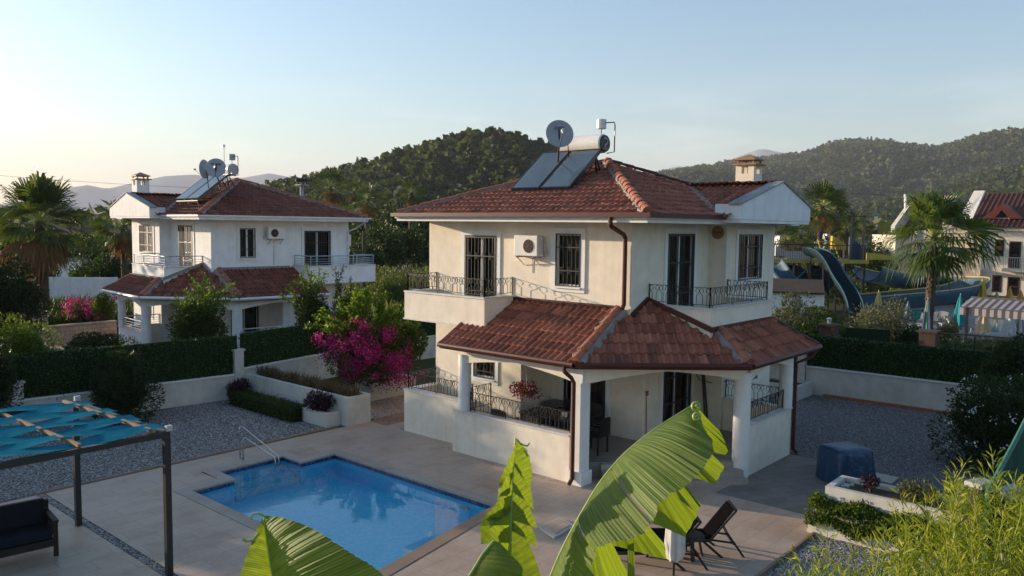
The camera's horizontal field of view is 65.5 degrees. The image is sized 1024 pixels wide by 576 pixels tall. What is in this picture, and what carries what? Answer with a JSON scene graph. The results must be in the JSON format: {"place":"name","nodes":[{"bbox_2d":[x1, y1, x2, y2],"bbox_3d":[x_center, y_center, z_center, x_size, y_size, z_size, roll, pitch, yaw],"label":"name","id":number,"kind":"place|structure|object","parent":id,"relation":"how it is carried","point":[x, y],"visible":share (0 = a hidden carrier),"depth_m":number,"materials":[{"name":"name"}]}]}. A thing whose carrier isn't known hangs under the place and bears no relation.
{"place":"outdoors","nodes":[
{"label":"outdoors","id":0,"kind":"place"},
{"bbox_2d":[18,336,66,350],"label":"terrace","id":1,"kind":"structure","parent":0,"point":[56,345],"depth_m":37.95,"materials":[{"name":"stone"}]},
{"bbox_2d":[45,320,116,344],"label":"stone wall","id":2,"kind":"structure","parent":1,"relation":"on","point":[68,331],"depth_m":39.16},
{"bbox_2d":[0,173,290,213],"bbox_3d":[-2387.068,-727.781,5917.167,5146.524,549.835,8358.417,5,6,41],"label":"mountain","id":3,"kind":"structure","parent":0,"point":[91,195],"depth_m":6323.15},
{"bbox_2d":[371,395,403,425],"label":"paved path","id":4,"kind":"structure","parent":0,"point":[392,418],"depth_m":25.14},
{"bbox_2d":[355,374,415,400],"bbox_3d":[-4.412,3.454,27.872,0.900,0.580,2.000,5,6,41],"label":"planter","id":5,"kind":"object","parent":4,"relation":"on","point":[376,394],"visible":0.43,"depth_m":27.29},
{"bbox_2d":[303,287,428,393],"bbox_3d":[-4.756,1.740,26.481,4.234,3.579,3.286,-1,5,-16],"label":"bougainvillea","id":6,"kind":"object","parent":5,"relation":"in","point":[388,341],"visible":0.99,"depth_m":26.02,"materials":[{"name":"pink plant"}]},
{"bbox_2d":[0,422,809,575],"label":"pool deck","id":7,"kind":"structure","parent":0,"point":[128,510],"depth_m":15.93,"materials":[{"name":"stone"}]},
{"bbox_2d":[0,498,58,557],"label":"garden sofa","id":8,"kind":"object","parent":7,"relation":"on","point":[28,525],"visible":1,"depth_m":14.10,"materials":[{"name":"fabric"}]},
{"bbox_2d":[0,395,173,575],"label":"pergola","id":9,"kind":"object","parent":7,"relation":"on","point":[102,438],"visible":1,"depth_m":13.28,"materials":[{"name":"fabric"}]},
{"bbox_2d":[240,512,382,575],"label":"banana leaf","id":10,"kind":"object","parent":7,"relation":"on","point":[280,546],"visible":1,"depth_m":4.38,"materials":[{"name":"plant"}]},
{"bbox_2d":[174,449,497,575],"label":"swimming pool","id":11,"kind":"structure","parent":7,"relation":"in","point":[225,479],"depth_m":17.95,"materials":[{"name":"stone"}]},
{"bbox_2d":[199,458,487,569],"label":"water","id":12,"kind":"structure","parent":11,"relation":"in","point":[376,520],"depth_m":17.24,"materials":[{"name":"blue liquid"}]},
{"bbox_2d":[156,444,540,575],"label":"pool surround","id":13,"kind":"object","parent":7,"relation":"on","point":[469,537],"visible":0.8,"depth_m":15.42,"materials":[{"name":"stone"}]},
{"bbox_2d":[36,426,814,575],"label":"deck edging","id":14,"kind":"object","parent":7,"relation":"on","point":[782,557],"visible":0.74,"depth_m":18.63,"materials":[{"name":"stone"}]},
{"bbox_2d":[538,517,573,538],"bbox_3d":[0.882,4.713,15.696,0.582,0.048,0.918,5,6,41],"label":"deck hatch","id":15,"kind":"object","parent":7,"relation":"on","point":[555,528],"visible":0.93,"depth_m":15.64,"materials":[{"name":"stone"}]},
{"bbox_2d":[468,401,727,575],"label":"banana plant","id":16,"kind":"object","parent":7,"relation":"on","point":[658,469],"visible":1,"depth_m":5.17,"materials":[{"name":"green plant"}]},
{"bbox_2d":[614,516,708,570],"bbox_3d":[2.493,4.469,14.095,1.875,0.894,0.611,1,4,-2],"label":"sun lounger","id":17,"kind":"object","parent":7,"relation":"on","point":[623,551],"visible":0.34,"depth_m":13.87,"materials":[{"name":"black plastic"}]},
{"bbox_2d":[664,529,685,575],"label":"closed parasol","id":18,"kind":"object","parent":7,"relation":"on","point":[675,545],"visible":0.31,"depth_m":13.51,"materials":[{"name":"white fabric"}]},
{"bbox_2d":[645,500,744,557],"bbox_3d":[3.297,4.426,14.675,1.875,0.909,0.611,1,4,0],"label":"sun lounger","id":19,"kind":"object","parent":7,"relation":"on","point":[714,525],"visible":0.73,"depth_m":14.55,"materials":[{"name":"black plastic"}]},
{"bbox_2d":[0,394,991,575],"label":"gravel","id":20,"kind":"structure","parent":0,"point":[808,423],"depth_m":21.91,"materials":[{"name":"gravel"}]},
{"bbox_2d":[0,336,24,426],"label":"shrub","id":21,"kind":"object","parent":20,"relation":"on","point":[7,380],"visible":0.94,"depth_m":21.55,"materials":[{"name":"green plant"}]},
{"bbox_2d":[1,334,244,425],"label":"boundary wall","id":22,"kind":"structure","parent":20,"relation":"on","point":[197,371],"depth_m":25.31,"materials":[{"name":"green plant"}]},
{"bbox_2d":[87,348,166,426],"bbox_3d":[-11.414,2.938,23.521,1.904,2.334,2.045,2,5,13],"label":"shrub","id":23,"kind":"object","parent":20,"relation":"on","point":[120,387],"visible":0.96,"depth_m":23.27,"materials":[{"name":"green plant"}]},
{"bbox_2d":[0,400,390,500],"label":"gravel stones","id":24,"kind":"object","parent":20,"relation":"on","point":[149,452],"visible":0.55,"depth_m":21.39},
{"bbox_2d":[225,388,306,422],"bbox_3d":[-7.758,3.659,25.140,3.788,0.624,0.853,5,6,41],"label":"trimmed hedge","id":25,"kind":"object","parent":20,"relation":"on","point":[289,410],"visible":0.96,"depth_m":24.74,"materials":[{"name":"green plant"}]},
{"bbox_2d":[36,396,564,575],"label":"gravel stones","id":26,"kind":"object","parent":20,"relation":"on","point":[145,561],"visible":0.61,"depth_m":16.48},
{"bbox_2d":[245,371,370,426],"bbox_3d":[-6.668,3.467,25.556,5.630,0.860,0.850,5,6,41],"label":"planter","id":27,"kind":"object","parent":20,"relation":"on","point":[355,410],"visible":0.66,"depth_m":24.65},
{"bbox_2d":[302,406,340,427],"bbox_3d":[-5.718,3.832,23.841,1.250,0.420,0.500,5,6,41],"label":"planter","id":28,"kind":"object","parent":20,"relation":"on","point":[329,417],"visible":0.89,"depth_m":23.53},
{"bbox_2d":[303,388,336,411],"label":"purple bush","id":29,"kind":"object","parent":28,"relation":"in","point":[322,401],"visible":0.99,"depth_m":23.59,"materials":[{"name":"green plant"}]},
{"bbox_2d":[769,376,811,400],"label":"wall","id":30,"kind":"structure","parent":20,"relation":"on","point":[804,388],"depth_m":28.32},
{"bbox_2d":[768,536,964,575],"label":"gravel stones","id":31,"kind":"object","parent":20,"relation":"on","point":[810,555],"visible":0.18,"depth_m":14.41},
{"bbox_2d":[807,509,973,563],"bbox_3d":[7.785,4.770,14.305,4.800,0.360,0.470,5,6,41],"label":"planter","id":32,"kind":"object","parent":20,"relation":"on","point":[815,528],"visible":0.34,"depth_m":15.27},
{"bbox_2d":[803,491,981,570],"bbox_3d":[7.717,4.522,14.287,4.849,0.728,0.774,5,6,41],"label":"creeper","id":33,"kind":"object","parent":32,"relation":"on","point":[834,510],"visible":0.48,"depth_m":15.12,"materials":[{"name":"green plant"}]},
{"bbox_2d":[768,395,1014,485],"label":"gravel stones","id":34,"kind":"object","parent":20,"relation":"on","point":[869,432],"visible":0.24,"depth_m":23.44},
{"bbox_2d":[825,475,963,529],"bbox_3d":[8.324,4.493,14.786,4.650,0.850,0.970,5,6,41],"label":"planter","id":35,"kind":"object","parent":20,"relation":"on","point":[875,498],"visible":0.32,"depth_m":15.54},
{"bbox_2d":[896,477,943,504],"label":"shrub","id":36,"kind":"object","parent":35,"relation":"on","point":[907,488],"visible":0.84,"depth_m":15.19,"materials":[{"name":"green plant"}]},
{"bbox_2d":[772,444,1023,575],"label":"bamboo clump","id":37,"kind":"object","parent":20,"relation":"on","point":[960,562],"visible":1,"depth_m":7.58,"materials":[{"name":"green plant"}]},
{"bbox_2d":[797,334,1010,410],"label":"boundary wall","id":38,"kind":"structure","parent":20,"relation":"on","point":[914,375],"depth_m":27.19,"materials":[{"name":"white paint"}]},
{"bbox_2d":[926,372,1023,477],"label":"flowering shrub","id":39,"kind":"object","parent":20,"relation":"on","point":[993,421],"visible":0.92,"depth_m":19.71,"materials":[{"name":"green plant"}]},
{"bbox_2d":[970,331,1023,401],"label":"shrub","id":40,"kind":"object","parent":20,"relation":"on","point":[1009,359],"visible":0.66,"depth_m":21.93,"materials":[{"name":"green plant"}]},
{"bbox_2d":[981,419,1023,573],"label":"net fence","id":41,"kind":"object","parent":20,"relation":"on","point":[1013,457],"visible":0.28,"depth_m":14.69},
{"bbox_2d":[0,259,1016,575],"bbox_3d":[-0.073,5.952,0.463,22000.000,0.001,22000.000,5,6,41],"label":"ground","id":42,"kind":"structure","parent":0,"point":[428,363],"depth_m":34.80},
{"bbox_2d":[0,253,52,341],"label":"shrub","id":43,"kind":"object","parent":42,"relation":"on","point":[15,294],"visible":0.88,"depth_m":33.85,"materials":[{"name":"green plant"}]},
{"bbox_2d":[0,311,78,399],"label":"shrub","id":44,"kind":"object","parent":42,"relation":"on","point":[25,341],"visible":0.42,"depth_m":23.28,"materials":[{"name":"green plant"}]},
{"bbox_2d":[0,170,94,315],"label":"palm tree","id":45,"kind":"object","parent":42,"relation":"on","point":[41,251],"visible":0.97,"depth_m":45.22,"materials":[{"name":"green plant"}]},
{"bbox_2d":[4,276,117,302],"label":"garden wall","id":46,"kind":"structure","parent":42,"relation":"on","point":[75,286],"depth_m":57.24,"materials":[{"name":"white paint"}]},
{"bbox_2d":[15,293,133,329],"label":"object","id":47,"kind":"structure","parent":42,"relation":"on","point":[57,318],"depth_m":45.77,"materials":[{"name":"green plant"}]},
{"bbox_2d":[59,292,99,322],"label":"bougainvillea","id":48,"kind":"object","parent":42,"relation":"on","point":[76,312],"visible":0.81,"depth_m":43.67,"materials":[{"name":"pink plant"}]},
{"bbox_2d":[56,331,126,349],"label":"shrub","id":49,"kind":"object","parent":42,"relation":"on","point":[98,339],"visible":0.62,"depth_m":32.36,"materials":[{"name":"green plant"}]},
{"bbox_2d":[82,293,117,321],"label":"shrub","id":50,"kind":"object","parent":42,"relation":"on","point":[105,312],"visible":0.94,"depth_m":42.83,"materials":[{"name":"green plant"}]},
{"bbox_2d":[68,234,132,270],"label":"tree","id":51,"kind":"object","parent":42,"relation":"on","point":[94,252],"visible":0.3,"depth_m":83.14,"materials":[{"name":"green plant"}]},
{"bbox_2d":[78,252,131,278],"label":"tree","id":52,"kind":"object","parent":42,"relation":"on","point":[107,268],"visible":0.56,"depth_m":59.83,"materials":[{"name":"green plant"}]},
{"bbox_2d":[84,196,132,303],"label":"tree","id":53,"kind":"object","parent":42,"relation":"on","point":[122,240],"visible":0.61,"depth_m":49.51,"materials":[{"name":"green plant"}]},
{"bbox_2d":[165,271,240,340],"bbox_3d":[-11.016,1.507,28.540,2.543,4.251,2.261,-1,5,-19],"label":"shrub","id":54,"kind":"object","parent":42,"relation":"on","point":[198,318],"visible":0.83,"depth_m":28.22,"materials":[{"name":"green plant"}]},
{"bbox_2d":[100,172,375,346],"bbox_3d":[-13.457,-1.319,37.649,10.024,8.360,11.677,-4,6,-44],"label":"villa","id":55,"kind":"object","parent":42,"relation":"on","point":[217,238],"visible":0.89,"depth_m":35.44,"materials":[{"name":"white paint"}]},
{"bbox_2d":[138,222,154,254],"bbox_3d":[-17.152,-2.331,37.564,0.333,1.580,2.050,-4,6,-44],"label":"window","id":56,"kind":"structure","parent":55,"relation":"in","point":[146,244],"depth_m":37.53,"materials":[{"name":"white metal"}]},
{"bbox_2d":[177,222,194,265],"bbox_3d":[-14.477,-1.707,35.450,1.868,2.450,0.253,5,6,42],"label":"door","id":57,"kind":"structure","parent":55,"relation":"in","point":[185,230],"depth_m":35.42,"materials":[{"name":"white metal"}]},
{"bbox_2d":[176,154,238,204],"bbox_3d":[-13.338,-4.760,35.043,2.376,2.262,1.950,5,6,43],"label":"solar water heater","id":58,"kind":"object","parent":55,"relation":"on","point":[198,190],"visible":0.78,"depth_m":34.86,"materials":[{"name":"grey glass"}]},
{"bbox_2d":[227,305,261,335],"bbox_3d":[-12.216,1.391,36.334,0.255,2.190,1.595,5,6,42],"label":"door","id":59,"kind":"structure","parent":55,"relation":"in","point":[251,317],"depth_m":36.57,"materials":[{"name":"white metal"}]},
{"bbox_2d":[236,225,258,261],"bbox_3d":[-11.525,-1.956,34.669,0.979,1.580,0.241,-4,6,-44],"label":"window","id":60,"kind":"structure","parent":55,"relation":"in","point":[247,237],"depth_m":34.68,"materials":[{"name":"white metal"}]},
{"bbox_2d":[301,228,332,265],"bbox_3d":[-9.073,-1.672,37.071,0.259,2.260,1.642,5,6,42],"label":"door","id":61,"kind":"structure","parent":55,"relation":"in","point":[314,241],"depth_m":37.06,"materials":[{"name":"white metal"}]},
{"bbox_2d":[278,263,330,355],"bbox_3d":[-7.824,1.281,30.632,1.990,4.450,1.913,5,6,41],"label":"shrub","id":62,"kind":"object","parent":42,"relation":"on","point":[308,301],"visible":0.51,"depth_m":30.33,"materials":[{"name":"green plant"}]},
{"bbox_2d":[310,166,356,205],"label":"palm tree","id":63,"kind":"object","parent":42,"relation":"on","point":[331,196],"visible":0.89,"depth_m":117.55,"materials":[{"name":"green plant"}]},
{"bbox_2d":[238,311,435,379],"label":"boundary wall","id":64,"kind":"structure","parent":42,"relation":"on","point":[288,348],"depth_m":29.20,"materials":[{"name":"green plant"}]},
{"bbox_2d":[330,265,354,336],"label":"shrub","id":65,"kind":"object","parent":42,"relation":"on","point":[338,290],"visible":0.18,"depth_m":31.31,"materials":[{"name":"green plant"}]},
{"bbox_2d":[349,180,385,242],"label":"palm tree","id":66,"kind":"object","parent":42,"relation":"on","point":[368,209],"visible":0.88,"depth_m":91.78,"materials":[{"name":"green plant"}]},
{"bbox_2d":[349,233,389,274],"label":"tree","id":67,"kind":"object","parent":42,"relation":"on","point":[378,260],"visible":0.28,"depth_m":69.12,"materials":[{"name":"green plant"}]},
{"bbox_2d":[352,217,408,274],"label":"tree","id":68,"kind":"object","parent":42,"relation":"on","point":[389,245],"visible":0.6,"depth_m":74.27,"materials":[{"name":"green plant"}]},
{"bbox_2d":[366,265,413,307],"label":"bush","id":69,"kind":"object","parent":42,"relation":"on","point":[390,287],"visible":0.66,"depth_m":49.69,"materials":[{"name":"green plant"}]},
{"bbox_2d":[383,226,428,270],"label":"tree","id":70,"kind":"object","parent":42,"relation":"on","point":[412,240],"visible":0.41,"depth_m":79.47,"materials":[{"name":"green plant"}]},
{"bbox_2d":[394,178,427,271],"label":"palm tree","id":71,"kind":"object","parent":42,"relation":"on","point":[410,200],"visible":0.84,"depth_m":99.83,"materials":[{"name":"green plant"}]},
{"bbox_2d":[0,199,911,252],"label":"valley trees","id":72,"kind":"object","parent":42,"relation":"on","point":[883,226],"visible":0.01,"depth_m":152.22,"materials":[{"name":"green plant"}]},
{"bbox_2d":[391,154,822,487],"bbox_3d":[3.246,0.006,23.241,10.552,8.360,10.882,5,6,41],"label":"villa","id":73,"kind":"object","parent":42,"relation":"on","point":[627,294],"visible":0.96,"depth_m":20.63,"materials":[{"name":"beige paint"}]},
{"bbox_2d":[461,230,500,296],"bbox_3d":[-0.863,-0.436,22.417,1.500,2.370,0.155,5,6,41],"label":"door","id":74,"kind":"structure","parent":73,"relation":"in","point":[480,249],"depth_m":22.41,"materials":[{"name":"white metal"}]},
{"bbox_2d":[471,362,498,385],"bbox_3d":[-0.774,2.212,22.497,1.090,0.940,0.185,5,6,41],"label":"window","id":75,"kind":"structure","parent":73,"relation":"in","point":[485,372],"depth_m":22.48,"materials":[{"name":"white metal"}]},
{"bbox_2d":[509,366,541,400],"bbox_3d":[0.357,2.307,19.965,0.768,1.031,0.880,-1,5,-21],"label":"hanging basket","id":76,"kind":"object","parent":73,"relation":"hanging from","point":[525,390],"visible":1,"depth_m":19.88,"materials":[{"name":"plant"}]},
{"bbox_2d":[514,235,546,272],"bbox_3d":[0.478,-0.887,20.947,0.913,0.990,0.360,5,6,41],"label":"air conditioner","id":77,"kind":"object","parent":73,"relation":"attached to","point":[527,245],"visible":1,"depth_m":20.81,"materials":[{"name":"grey plastic"}]},
{"bbox_2d":[511,119,615,190],"bbox_3d":[1.506,-3.672,22.698,2.376,2.262,1.950,5,6,41],"label":"solar water heater","id":78,"kind":"object","parent":73,"relation":"on","point":[546,171],"visible":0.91,"depth_m":22.59,"materials":[{"name":"blue glass"}]},
{"bbox_2d":[546,120,573,161],"bbox_3d":[1.442,-4.097,22.644,0.670,1.364,0.882,5,6,41],"label":"satellite dish","id":79,"kind":"object","parent":78,"relation":"attached to","point":[559,133],"visible":0.98,"depth_m":22.62,"materials":[{"name":"metal"}]},
{"bbox_2d":[550,228,585,292],"bbox_3d":[1.447,-0.714,20.362,1.080,1.640,0.185,5,6,41],"label":"window","id":80,"kind":"structure","parent":73,"relation":"in","point":[569,248],"depth_m":20.39,"materials":[{"name":"white metal"}]},
{"bbox_2d":[559,377,610,428],"bbox_3d":[2.012,2.693,21.846,1.680,2.190,0.155,5,6,41],"label":"door","id":81,"kind":"structure","parent":73,"relation":"in","point":[599,391],"depth_m":21.60,"materials":[{"name":"glass"}]},
{"bbox_2d":[589,417,610,455],"bbox_3d":[2.062,3.607,19.640,0.570,0.910,0.565,4,5,36],"label":"porch chair","id":82,"kind":"object","parent":73,"relation":"on","point":[605,425],"visible":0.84,"depth_m":19.48,"materials":[{"name":"black plastic"}]},
{"bbox_2d":[659,371,693,424],"bbox_3d":[4.502,2.718,21.910,0.155,2.190,1.790,5,6,41],"label":"door","id":83,"kind":"structure","parent":73,"relation":"in","point":[676,388],"depth_m":21.87,"materials":[{"name":"glass"}]},
{"bbox_2d":[663,228,697,305],"bbox_3d":[4.387,-0.345,20.914,0.155,2.450,1.670,5,6,41],"label":"door","id":84,"kind":"structure","parent":73,"relation":"in","point":[679,243],"depth_m":20.92,"materials":[{"name":"white metal"}]},
{"bbox_2d":[734,229,764,284],"bbox_3d":[6.798,-0.891,22.826,0.185,1.580,1.830,5,6,41],"label":"window","id":85,"kind":"structure","parent":73,"relation":"in","point":[749,243],"depth_m":22.83,"materials":[{"name":"white metal"}]},
{"bbox_2d":[774,225,805,263],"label":"palm tree","id":86,"kind":"object","parent":42,"relation":"on","point":[782,230],"visible":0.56,"depth_m":74.72,"materials":[{"name":"green plant"}]},
{"bbox_2d":[772,289,818,333],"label":"bush","id":87,"kind":"object","parent":42,"relation":"on","point":[798,305],"visible":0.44,"depth_m":36.98,"materials":[{"name":"green plant"}]},
{"bbox_2d":[788,264,834,290],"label":"water slide","id":88,"kind":"object","parent":42,"relation":"on","point":[800,273],"visible":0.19,"depth_m":58.46,"materials":[{"name":"blue plastic"}]},
{"bbox_2d":[798,179,855,266],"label":"palm tree","id":89,"kind":"object","parent":42,"relation":"on","point":[821,193],"visible":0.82,"depth_m":71.16,"materials":[{"name":"green plant"}]},
{"bbox_2d":[828,210,862,269],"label":"palm tree","id":90,"kind":"object","parent":42,"relation":"on","point":[843,235],"visible":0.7,"depth_m":77.85,"materials":[{"name":"green plant"}]},
{"bbox_2d":[845,327,889,342],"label":"garden wall","id":91,"kind":"structure","parent":42,"relation":"on","point":[872,334],"depth_m":34.52,"materials":[{"name":"green plant"}]},
{"bbox_2d":[844,301,906,341],"bbox_3d":[17.443,1.943,38.358,2.865,2.583,3.771,2,5,17],"label":"bush","id":92,"kind":"object","parent":42,"relation":"on","point":[878,322],"visible":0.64,"depth_m":37.94,"materials":[{"name":"green plant"}]},
{"bbox_2d":[867,295,919,342],"bbox_3d":[18.739,1.692,39.337,2.544,2.901,2.462,5,6,41],"label":"bush","id":93,"kind":"object","parent":42,"relation":"on","point":[901,311],"visible":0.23,"depth_m":39.20,"materials":[{"name":"green plant"}]},
{"bbox_2d":[890,324,921,344],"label":"bush","id":94,"kind":"object","parent":42,"relation":"on","point":[909,337],"visible":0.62,"depth_m":38.25,"materials":[{"name":"green plant"}]},
{"bbox_2d":[872,194,940,273],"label":"hotel block","id":95,"kind":"structure","parent":42,"relation":"on","point":[897,221],"depth_m":92.34,"materials":[{"name":"paint"}]},
{"bbox_2d":[960,296,1023,340],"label":"striped awning","id":96,"kind":"object","parent":42,"relation":"on","point":[994,307],"visible":0.97,"depth_m":39.89,"materials":[{"name":"grey fabric"}]},
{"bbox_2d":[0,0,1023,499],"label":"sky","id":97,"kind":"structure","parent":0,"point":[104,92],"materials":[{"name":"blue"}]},
{"bbox_2d":[772,278,824,317],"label":"pump house","id":98,"kind":"structure","parent":0,"point":[815,287],"depth_m":47.21,"materials":[{"name":"white paint"}]},
{"bbox_2d":[716,454,889,514],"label":"side paving","id":99,"kind":"structure","parent":0,"point":[790,482],"depth_m":18.50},
{"bbox_2d":[816,441,875,482],"bbox_3d":[7.947,4.171,18.996,1.175,0.830,1.028,-1,5,-19],"label":"covered grill","id":100,"kind":"object","parent":99,"relation":"on","point":[835,460],"visible":0.82,"depth_m":18.67,"materials":[{"name":"fabric"}]},
{"bbox_2d":[703,138,1023,200],"bbox_3d":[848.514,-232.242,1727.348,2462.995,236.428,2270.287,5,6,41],"label":"hill","id":101,"kind":"structure","parent":0,"point":[952,166],"depth_m":1361.85,"materials":[{"name":"plant"}]},
{"bbox_2d":[650,125,1023,205],"bbox_3d":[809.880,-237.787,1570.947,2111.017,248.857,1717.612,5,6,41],"label":"hill forest","id":102,"kind":"object","parent":101,"relation":"on","point":[792,169],"visible":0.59,"depth_m":1433.37,"materials":[{"name":"green plant"}]},
{"bbox_2d":[850,298,1022,346],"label":"pool terrace","id":103,"kind":"structure","parent":0,"point":[945,308],"depth_m":51.87,"materials":[{"name":"concrete"}]},
{"bbox_2d":[774,211,869,313],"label":"slide tower","id":104,"kind":"structure","parent":103,"relation":"on","point":[817,260],"depth_m":56.01,"materials":[{"name":"yellow metal"}]},
{"bbox_2d":[775,236,899,259],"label":"slide entrance","id":105,"kind":"object","parent":104,"relation":"on","point":[872,256],"visible":0.76,"depth_m":57.61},
{"bbox_2d":[802,247,864,325],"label":"water slide","id":106,"kind":"object","parent":103,"relation":"on","point":[842,281],"visible":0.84,"depth_m":51.98,"materials":[{"name":"blue plastic"}]},
{"bbox_2d":[853,265,990,314],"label":"water slide","id":107,"kind":"object","parent":103,"relation":"on","point":[915,297],"visible":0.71,"depth_m":54.02,"materials":[{"name":"blue plastic"}]},
{"bbox_2d":[879,188,1010,329],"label":"palm tree","id":108,"kind":"object","parent":103,"relation":"on","point":[928,210],"visible":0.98,"depth_m":44.73,"materials":[{"name":"green plant"}]},
{"bbox_2d":[912,191,1023,296],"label":"hotel","id":109,"kind":"structure","parent":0,"point":[1006,210],"depth_m":74.73,"materials":[{"name":"paint"}]},
{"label":"hill","id":110,"kind":"structure","parent":0,"visible":0},
{"bbox_2d":[261,126,557,215],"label":"hill forest","id":111,"kind":"object","parent":110,"relation":"on","point":[447,164],"visible":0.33,"depth_m":428.70,"materials":[{"name":"green plant"}]},
{"bbox_3d":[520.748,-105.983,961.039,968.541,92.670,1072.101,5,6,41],"label":"hill","id":112,"kind":"structure","parent":0,"visible":0},
{"bbox_2d":[810,162,1023,224],"bbox_3d":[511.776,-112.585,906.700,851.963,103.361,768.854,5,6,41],"label":"hill forest","id":113,"kind":"object","parent":112,"relation":"on","point":[999,179],"visible":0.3,"depth_m":839.25,"materials":[{"name":"green plant"}]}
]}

